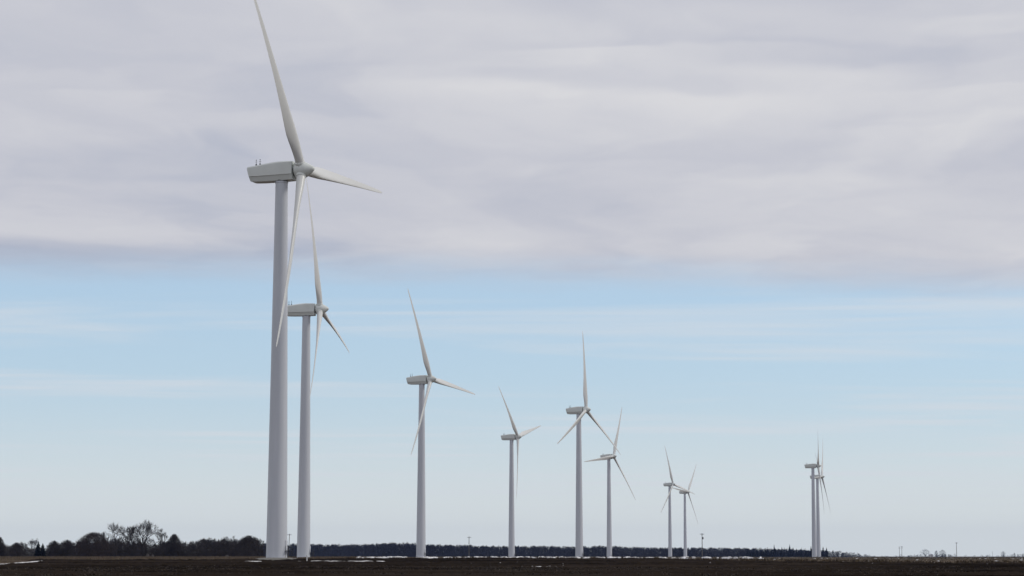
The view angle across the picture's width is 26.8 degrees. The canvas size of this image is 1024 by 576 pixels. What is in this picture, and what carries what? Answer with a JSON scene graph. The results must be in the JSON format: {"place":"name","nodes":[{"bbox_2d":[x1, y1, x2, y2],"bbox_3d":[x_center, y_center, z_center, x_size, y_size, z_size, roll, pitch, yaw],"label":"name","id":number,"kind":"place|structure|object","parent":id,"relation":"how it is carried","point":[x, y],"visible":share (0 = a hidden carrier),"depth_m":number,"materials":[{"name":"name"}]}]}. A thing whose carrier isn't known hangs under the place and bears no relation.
{"place":"outdoors","nodes":[
{"label":"outdoors","id":0,"kind":"place"},
{"bbox_2d":[0,556,382,561],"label":"dry grass","id":1,"kind":"structure","parent":0,"point":[122,557],"depth_m":586.78,"materials":[{"name":"brown plant"}]},
{"bbox_2d":[0,557,1023,575],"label":"ploughed field","id":2,"kind":"structure","parent":0,"point":[565,563],"depth_m":223.93,"materials":[{"name":"soil"}]},
{"bbox_2d":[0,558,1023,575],"bbox_3d":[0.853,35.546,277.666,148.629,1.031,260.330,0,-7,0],"label":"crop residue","id":3,"kind":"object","parent":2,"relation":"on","point":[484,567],"visible":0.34,"depth_m":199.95},
{"bbox_2d":[0,556,1023,563],"bbox_3d":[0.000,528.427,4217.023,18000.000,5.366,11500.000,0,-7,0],"label":"ground","id":4,"kind":"structure","parent":0,"point":[25,560],"depth_m":410.29,"materials":[{"name":"brown soil"}]},
{"bbox_2d":[0,537,5,555],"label":"bushy tree","id":5,"kind":"object","parent":4,"relation":"on","point":[1,544],"visible":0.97,"depth_m":883.38,"materials":[{"name":"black plant"}]},
{"bbox_2d":[8,542,23,555],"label":"bushy tree","id":6,"kind":"object","parent":4,"relation":"on","point":[18,546],"visible":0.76,"depth_m":892.63,"materials":[{"name":"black plant"}]},
{"bbox_2d":[27,538,37,547],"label":"bare tree","id":7,"kind":"object","parent":4,"relation":"on","point":[32,542],"visible":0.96,"depth_m":923.54,"materials":[{"name":"grey plant"}]},
{"bbox_2d":[34,541,40,556],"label":"conifer","id":8,"kind":"object","parent":4,"relation":"on","point":[37,551],"visible":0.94,"depth_m":873.09,"materials":[{"name":"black plant"}]},
{"bbox_2d":[39,544,45,556],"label":"conifer","id":9,"kind":"object","parent":4,"relation":"on","point":[42,551],"visible":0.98,"depth_m":873.08,"materials":[{"name":"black plant"}]},
{"bbox_2d":[46,541,61,556],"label":"bushy tree","id":10,"kind":"object","parent":4,"relation":"on","point":[55,546],"visible":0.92,"depth_m":882.58,"materials":[{"name":"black plant"}]},
{"bbox_2d":[58,539,74,555],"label":"bushy tree","id":11,"kind":"object","parent":4,"relation":"on","point":[68,543],"visible":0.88,"depth_m":887.69,"materials":[{"name":"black plant"}]},
{"bbox_2d":[71,532,117,556],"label":"bushy tree","id":12,"kind":"object","parent":4,"relation":"on","point":[98,537],"visible":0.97,"depth_m":861.59,"materials":[{"name":"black plant"}]},
{"bbox_2d":[107,522,137,556],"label":"bare tree","id":13,"kind":"object","parent":4,"relation":"on","point":[114,528],"visible":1,"depth_m":876.10,"materials":[{"name":"grey plant"}]},
{"bbox_2d":[119,524,139,554],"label":"bare tree","id":14,"kind":"object","parent":4,"relation":"on","point":[131,534],"visible":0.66,"depth_m":909.16,"materials":[{"name":"grey plant"}]},
{"bbox_2d":[1,537,265,556],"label":"woodland","id":15,"kind":"object","parent":4,"relation":"on","point":[214,548],"visible":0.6,"depth_m":889.34,"materials":[{"name":"black plant"}]},
{"bbox_2d":[108,535,162,556],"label":"thicket","id":16,"kind":"object","parent":4,"relation":"on","point":[118,540],"visible":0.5,"depth_m":893.84,"materials":[{"name":"grey plant"}]},
{"bbox_2d":[131,519,161,555],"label":"bare tree","id":17,"kind":"object","parent":4,"relation":"on","point":[148,528],"visible":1,"depth_m":884.53,"materials":[{"name":"grey plant"}]},
{"bbox_2d":[155,529,166,546],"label":"bare tree","id":18,"kind":"object","parent":4,"relation":"on","point":[160,535],"visible":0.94,"depth_m":899.86,"materials":[{"name":"grey plant"}]},
{"bbox_2d":[165,534,182,556],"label":"bushy tree","id":19,"kind":"object","parent":4,"relation":"on","point":[172,545],"visible":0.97,"depth_m":877.75,"materials":[{"name":"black plant"}]},
{"bbox_2d":[234,535,262,555],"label":"bushy tree","id":20,"kind":"object","parent":4,"relation":"on","point":[249,537],"visible":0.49,"depth_m":902.63,"materials":[{"name":"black plant"}]},
{"bbox_2d":[256,557,296,560],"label":"gravel pad","id":21,"kind":"object","parent":4,"relation":"on","point":[273,558],"visible":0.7,"depth_m":374.49,"materials":[{"name":"grey gravel"}]},
{"bbox_2d":[247,0,381,557],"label":"wind turbine","id":22,"kind":"object","parent":4,"relation":"on","point":[282,174],"visible":0.93,"depth_m":442.17,"materials":[{"name":"paint"}]},
{"bbox_2d":[288,178,348,557],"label":"wind turbine","id":23,"kind":"object","parent":4,"relation":"on","point":[305,311],"visible":0.92,"depth_m":696.17,"materials":[{"name":"metal"}]},
{"bbox_2d":[406,290,474,556],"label":"wind turbine","id":24,"kind":"object","parent":4,"relation":"on","point":[428,379],"visible":0.99,"depth_m":965.99,"materials":[{"name":"metal"}]},
{"bbox_2d":[5,556,1013,566],"bbox_3d":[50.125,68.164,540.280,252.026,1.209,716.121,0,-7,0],"label":"snow","id":25,"kind":"structure","parent":4,"relation":"on","point":[728,557],"depth_m":489.60,"materials":[{"name":"white snow"}]},
{"bbox_2d":[498,386,540,556],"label":"wind turbine","id":26,"kind":"object","parent":4,"relation":"on","point":[516,436],"visible":0.91,"depth_m":1419.11,"materials":[{"name":"metal"}]},
{"bbox_2d":[260,542,874,556],"bbox_3d":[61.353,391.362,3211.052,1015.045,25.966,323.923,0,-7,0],"label":"distant woodland","id":27,"kind":"object","parent":4,"relation":"on","point":[392,549],"visible":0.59,"depth_m":3097.60,"materials":[{"name":"black plant"}]},
{"bbox_2d":[557,331,620,556],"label":"wind turbine","id":28,"kind":"object","parent":4,"relation":"on","point":[579,411],"visible":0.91,"depth_m":1159.02,"materials":[{"name":"metal"}]},
{"bbox_2d":[584,409,635,556],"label":"wind turbine","id":29,"kind":"object","parent":4,"relation":"on","point":[608,457],"visible":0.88,"depth_m":1678.66,"materials":[{"name":"metal"}]},
{"bbox_2d":[332,556,1022,562],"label":"dead weeds","id":30,"kind":"object","parent":4,"relation":"on","point":[854,560],"visible":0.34,"depth_m":353.16,"materials":[{"name":"brown plant"}]},
{"bbox_2d":[661,448,693,556],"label":"wind turbine","id":31,"kind":"object","parent":4,"relation":"on","point":[670,485],"visible":0.94,"depth_m":2326.06,"materials":[{"name":"metal"}]},
{"bbox_2d":[673,466,697,555],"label":"wind turbine","id":32,"kind":"object","parent":4,"relation":"on","point":[684,492],"visible":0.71,"depth_m":2585.74,"materials":[{"name":"metal"}]},
{"bbox_2d":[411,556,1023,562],"bbox_3d":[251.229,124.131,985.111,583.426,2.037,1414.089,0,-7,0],"label":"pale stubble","id":33,"kind":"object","parent":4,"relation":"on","point":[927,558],"visible":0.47,"depth_m":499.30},
{"bbox_2d":[804,447,823,556],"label":"wind turbine","id":34,"kind":"object","parent":4,"relation":"on","point":[814,543],"visible":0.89,"depth_m":1835.73,"materials":[{"name":"metal"}]},
{"bbox_2d":[810,449,829,556],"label":"wind turbine","id":35,"kind":"object","parent":4,"relation":"on","point":[818,519],"visible":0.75,"depth_m":2089.11,"materials":[{"name":"metal"}]},
{"bbox_2d":[881,553,1023,556],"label":"distant hedgerow","id":36,"kind":"object","parent":4,"relation":"on","point":[1022,555],"visible":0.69,"depth_m":4304.14,"materials":[{"name":"grey plant"}]},
{"bbox_2d":[0,0,1023,555],"label":"sky","id":37,"kind":"structure","parent":0,"point":[773,233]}
]}

